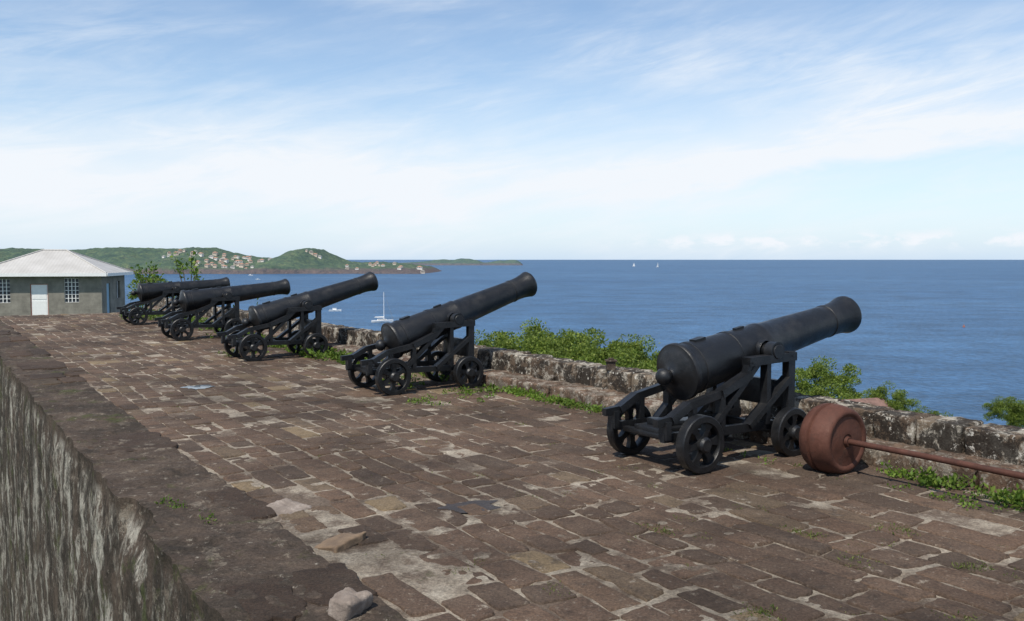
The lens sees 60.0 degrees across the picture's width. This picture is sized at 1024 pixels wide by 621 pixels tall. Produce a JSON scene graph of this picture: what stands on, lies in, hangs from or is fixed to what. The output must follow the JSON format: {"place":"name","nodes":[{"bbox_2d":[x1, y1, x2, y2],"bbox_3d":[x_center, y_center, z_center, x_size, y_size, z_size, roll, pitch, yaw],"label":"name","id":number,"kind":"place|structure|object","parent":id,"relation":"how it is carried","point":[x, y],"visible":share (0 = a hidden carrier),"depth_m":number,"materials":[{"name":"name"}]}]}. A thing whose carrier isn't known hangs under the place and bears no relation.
{"place":"outdoors","nodes":[
{"label":"outdoors","id":0,"kind":"place"},
{"bbox_2d":[0,247,440,273],"bbox_3d":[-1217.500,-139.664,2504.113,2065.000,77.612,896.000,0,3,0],"label":"hills","id":1,"kind":"structure","parent":0,"point":[299,261],"depth_m":2250.23,"materials":[{"name":"green plant"}]},
{"bbox_2d":[407,258,522,264],"bbox_3d":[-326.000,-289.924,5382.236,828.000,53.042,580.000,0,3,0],"label":"distant island hills","id":2,"kind":"structure","parent":0,"point":[461,261],"depth_m":5216.34,"materials":[{"name":"green plant"}]},
{"bbox_2d":[0,312,1023,620],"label":"pavement","id":3,"kind":"structure","parent":0,"point":[390,498],"depth_m":5.95,"materials":[{"name":"stone"}]},
{"bbox_2d":[116,277,229,324],"bbox_3d":[-8.724,-0.269,23.004,2.755,1.171,0.960,-2,4,-34],"label":"cannon","id":4,"kind":"object","parent":3,"relation":"on","point":[147,294],"visible":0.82,"depth_m":22.61,"materials":[{"name":"black paint"}]},
{"bbox_2d":[180,384,212,388],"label":"puddle","id":5,"kind":"object","parent":3,"relation":"on","point":[200,386],"visible":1,"depth_m":11.41,"materials":[{"name":"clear liquid"}]},
{"bbox_2d":[154,279,290,340],"bbox_3d":[-6.059,-0.049,18.777,2.755,1.218,0.960,-2,4,-34],"label":"cannon","id":6,"kind":"object","parent":3,"relation":"on","point":[193,302],"visible":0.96,"depth_m":18.43,"materials":[{"name":"black paint"}]},
{"bbox_2d":[266,498,311,515],"bbox_3d":[-1.503,1.319,5.819,0.267,0.066,0.320,9,8,31],"label":"loose stone","id":7,"kind":"object","parent":3,"relation":"on","point":[285,506],"visible":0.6,"depth_m":5.84,"materials":[{"name":"grey stone"}]},
{"bbox_2d":[216,272,377,361],"bbox_3d":[-3.559,0.059,15.095,2.734,1.426,0.960,-2,4,-34],"label":"cannon","id":8,"kind":"object","parent":3,"relation":"on","point":[278,313],"visible":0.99,"depth_m":14.77,"materials":[{"name":"black paint"}]},
{"bbox_2d":[314,531,365,552],"bbox_3d":[-0.998,1.347,5.137,0.204,0.060,0.302,-8,2,32],"label":"loose stone","id":9,"kind":"object","parent":3,"relation":"on","point":[340,542],"visible":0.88,"depth_m":5.09,"materials":[{"name":"beige stone"}]},
{"bbox_2d":[340,272,536,395],"bbox_3d":[-0.838,0.240,11.566,2.724,1.470,0.960,-2,4,-34],"label":"cannon","id":10,"kind":"object","parent":3,"relation":"on","point":[428,331],"visible":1,"depth_m":11.24,"materials":[{"name":"black paint"}]},
{"bbox_2d":[437,500,500,512],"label":"puddle","id":11,"kind":"object","parent":3,"relation":"on","point":[487,504],"visible":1,"depth_m":5.91,"materials":[{"name":"liquid"}]},
{"bbox_2d":[84,307,1023,620],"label":"weeds","id":12,"kind":"object","parent":3,"relation":"on","point":[932,481],"visible":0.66,"depth_m":6.54,"materials":[{"name":"green plant"}]},
{"bbox_2d":[143,298,1023,495],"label":"parapet wall","id":13,"kind":"structure","parent":3,"relation":"on","point":[965,439],"depth_m":8.04,"materials":[{"name":"stone"}]},
{"bbox_2d":[605,358,616,370],"bbox_3d":[1.132,0.613,10.136,0.130,0.140,0.130,0,3,0],"label":"stone marker","id":14,"kind":"object","parent":13,"relation":"on","point":[610,364],"visible":1,"depth_m":10.09,"materials":[{"name":"grey stone"}]},
{"bbox_2d":[602,296,861,473],"bbox_3d":[2.054,0.552,7.677,2.751,1.296,0.960,-2,4,-34],"label":"cannon","id":15,"kind":"object","parent":3,"relation":"on","point":[722,367],"visible":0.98,"depth_m":7.30,"materials":[{"name":"black paint"}]},
{"bbox_2d":[799,403,1023,479],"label":"rusty drum","id":16,"kind":"object","parent":3,"relation":"on","point":[832,438],"visible":1,"depth_m":6.69,"materials":[{"name":"metal"}]},
{"bbox_2d":[0,0,1023,259],"label":"sky","id":17,"kind":"structure","parent":0,"point":[347,129],"materials":[{"name":"blue"}]},
{"bbox_2d":[124,260,1023,427],"bbox_3d":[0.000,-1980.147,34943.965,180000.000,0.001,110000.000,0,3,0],"label":"sea","id":18,"kind":"structure","parent":0,"point":[912,336],"depth_m":681.99,"materials":[{"name":"liquid"}]},
{"bbox_2d":[329,308,340,311],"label":"motorboat","id":19,"kind":"object","parent":18,"relation":"on","point":[334,310],"visible":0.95,"depth_m":590.07,"materials":[{"name":"white paint"}]},
{"bbox_2d":[371,294,392,322],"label":"sailboat","id":20,"kind":"object","parent":18,"relation":"on","point":[379,320],"visible":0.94,"depth_m":487.96,"materials":[{"name":"white paint"}]},
{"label":"hillside","id":21,"kind":"structure","parent":0,"visible":0},
{"bbox_2d":[0,249,132,315],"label":"block house","id":22,"kind":"structure","parent":21,"relation":"on","point":[51,281],"depth_m":53.77,"materials":[{"name":"concrete"}]},
{"bbox_2d":[0,279,10,302],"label":"window","id":23,"kind":"structure","parent":22,"relation":"in","point":[4,283],"depth_m":53.16,"materials":[{"name":"white glass"}]},
{"bbox_2d":[30,284,48,314],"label":"door","id":24,"kind":"structure","parent":22,"relation":"in","point":[38,292],"depth_m":53.47,"materials":[{"name":"white paint"}]},
{"bbox_2d":[64,278,78,301],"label":"window","id":25,"kind":"structure","parent":22,"relation":"in","point":[71,285],"depth_m":53.80,"materials":[{"name":"white glass"}]},
{"bbox_2d":[107,283,109,312],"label":"side door","id":26,"kind":"structure","parent":22,"relation":"in","point":[108,311],"depth_m":55.71,"materials":[{"name":"blue paint"}]},
{"bbox_2d":[116,281,118,297],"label":"window","id":27,"kind":"structure","parent":22,"relation":"in","point":[117,282],"depth_m":57.79,"materials":[{"name":"blue glass"}]},
{"bbox_2d":[126,279,149,299],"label":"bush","id":28,"kind":"object","parent":21,"relation":"on","point":[132,297],"visible":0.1,"depth_m":46.72,"materials":[{"name":"green plant"}]},
{"bbox_2d":[134,261,158,282],"bbox_3d":[-16.071,-0.256,38.934,0.970,3.870,1.205,0,3,0],"label":"sapling","id":29,"kind":"object","parent":21,"relation":"on","point":[142,275],"visible":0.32,"depth_m":38.67,"materials":[{"name":"green plant"}]},
{"bbox_2d":[130,263,163,305],"bbox_3d":[-13.671,0.101,33.489,1.208,3.785,1.117,0,3,0],"label":"sapling","id":30,"kind":"object","parent":21,"relation":"on","point":[154,275],"visible":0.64,"depth_m":33.17,"materials":[{"name":"green plant"}]},
{"bbox_2d":[130,276,168,298],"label":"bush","id":31,"kind":"object","parent":21,"relation":"on","point":[136,296],"visible":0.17,"depth_m":42.71,"materials":[{"name":"green plant"}]},
{"bbox_2d":[169,251,200,280],"bbox_3d":[-10.912,0.089,29.949,1.061,4.216,1.128,0,3,0],"label":"sapling","id":32,"kind":"object","parent":21,"relation":"on","point":[193,272],"visible":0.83,"depth_m":29.72,"materials":[{"name":"green plant"}]},
{"bbox_2d":[0,319,408,620],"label":"rampart wall","id":33,"kind":"structure","parent":21,"relation":"on","point":[91,529],"depth_m":6.76,"materials":[{"name":"grey stone"}]},
{"bbox_2d":[328,587,372,620],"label":"loose stone","id":34,"kind":"object","parent":33,"relation":"on","point":[347,603],"visible":0.94,"depth_m":4.04,"materials":[{"name":"grey stone"}]},
{"bbox_2d":[474,329,527,350],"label":"bush","id":35,"kind":"object","parent":21,"relation":"on","point":[485,342],"visible":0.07,"depth_m":50.37,"materials":[{"name":"green plant"}]},
{"bbox_2d":[488,332,537,352],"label":"bush","id":36,"kind":"object","parent":21,"relation":"on","point":[508,344],"visible":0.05,"depth_m":44.23,"materials":[{"name":"green plant"}]},
{"bbox_2d":[487,317,560,350],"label":"bush","id":37,"kind":"object","parent":21,"relation":"on","point":[529,329],"visible":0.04,"depth_m":51.96,"materials":[{"name":"green plant"}]},
{"bbox_2d":[527,348,571,358],"bbox_3d":[1.348,4.339,36.300,4.561,5.788,4.735,-2,4,-29],"label":"bush","id":38,"kind":"object","parent":21,"relation":"on","point":[549,352],"depth_m":35.84,"materials":[{"name":"green plant"}]},
{"bbox_2d":[521,335,606,362],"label":"bush","id":39,"kind":"object","parent":21,"relation":"on","point":[564,349],"visible":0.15,"depth_m":43.85,"materials":[{"name":"green plant"}]},
{"bbox_2d":[525,327,608,362],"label":"bush","id":40,"kind":"object","parent":21,"relation":"on","point":[568,335],"visible":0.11,"depth_m":46.90,"materials":[{"name":"green plant"}]},
{"bbox_2d":[561,357,625,366],"bbox_3d":[2.863,5.542,35.438,4.754,7.363,4.367,-1,4,-21],"label":"tree","id":41,"kind":"object","parent":21,"relation":"on","point":[601,362],"visible":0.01,"depth_m":35.92,"materials":[{"name":"green plant"}]},
{"bbox_2d":[566,328,652,363],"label":"bush","id":42,"kind":"object","parent":21,"relation":"on","point":[595,356],"visible":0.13,"depth_m":42.96,"materials":[{"name":"green plant"}]},
{"bbox_2d":[600,335,660,367],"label":"bush","id":43,"kind":"object","parent":21,"relation":"on","point":[631,350],"visible":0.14,"depth_m":40.13,"materials":[{"name":"green plant"}]},
{"bbox_2d":[615,352,656,371],"bbox_3d":[4.534,6.633,34.582,4.430,10.067,4.618,-3,4,-39],"label":"tree","id":44,"kind":"object","parent":21,"relation":"on","point":[643,365],"visible":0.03,"depth_m":34.08,"materials":[{"name":"green plant"}]},
{"bbox_2d":[637,359,656,369],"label":"tree","id":45,"kind":"object","parent":21,"relation":"on","point":[650,362],"visible":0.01,"depth_m":37.21,"materials":[{"name":"green plant"}]},
{"bbox_2d":[795,379,854,399],"bbox_3d":[9.832,7.606,27.495,2.795,11.021,2.681,0,3,5],"label":"tree","id":46,"kind":"object","parent":21,"relation":"on","point":[814,392],"visible":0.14,"depth_m":27.12,"materials":[{"name":"green plant"}]},
{"bbox_2d":[795,355,864,397],"bbox_3d":[10.482,7.865,30.027,2.623,12.847,2.722,2,4,35],"label":"tree","id":47,"kind":"object","parent":21,"relation":"on","point":[815,371],"visible":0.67,"depth_m":29.38,"materials":[{"name":"green plant"}]},
{"bbox_2d":[843,397,890,406],"bbox_3d":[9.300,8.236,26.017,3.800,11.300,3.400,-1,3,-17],"label":"cottage","id":48,"kind":"structure","parent":21,"relation":"on","point":[879,401],"depth_m":25.92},
{"bbox_2d":[855,380,920,410],"bbox_3d":[11.281,7.829,26.824,1.823,11.492,1.748,-1,3,-10],"label":"tree","id":49,"kind":"object","parent":21,"relation":"on","point":[881,393],"visible":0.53,"depth_m":26.25,"materials":[{"name":"green plant"}]},
{"bbox_2d":[912,405,953,416],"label":"tree","id":50,"kind":"object","parent":21,"relation":"on","point":[934,412],"visible":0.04,"depth_m":25.63,"materials":[{"name":"green plant"}]},
{"bbox_2d":[982,396,1023,423],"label":"tree","id":51,"kind":"object","parent":21,"relation":"on","point":[1013,408],"visible":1,"depth_m":18.63,"materials":[{"name":"green plant"}]},
{"bbox_2d":[997,410,1023,427],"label":"tree","id":52,"kind":"object","parent":21,"relation":"on","point":[1017,423],"visible":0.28,"depth_m":19.35,"materials":[{"name":"green plant"}]}
]}

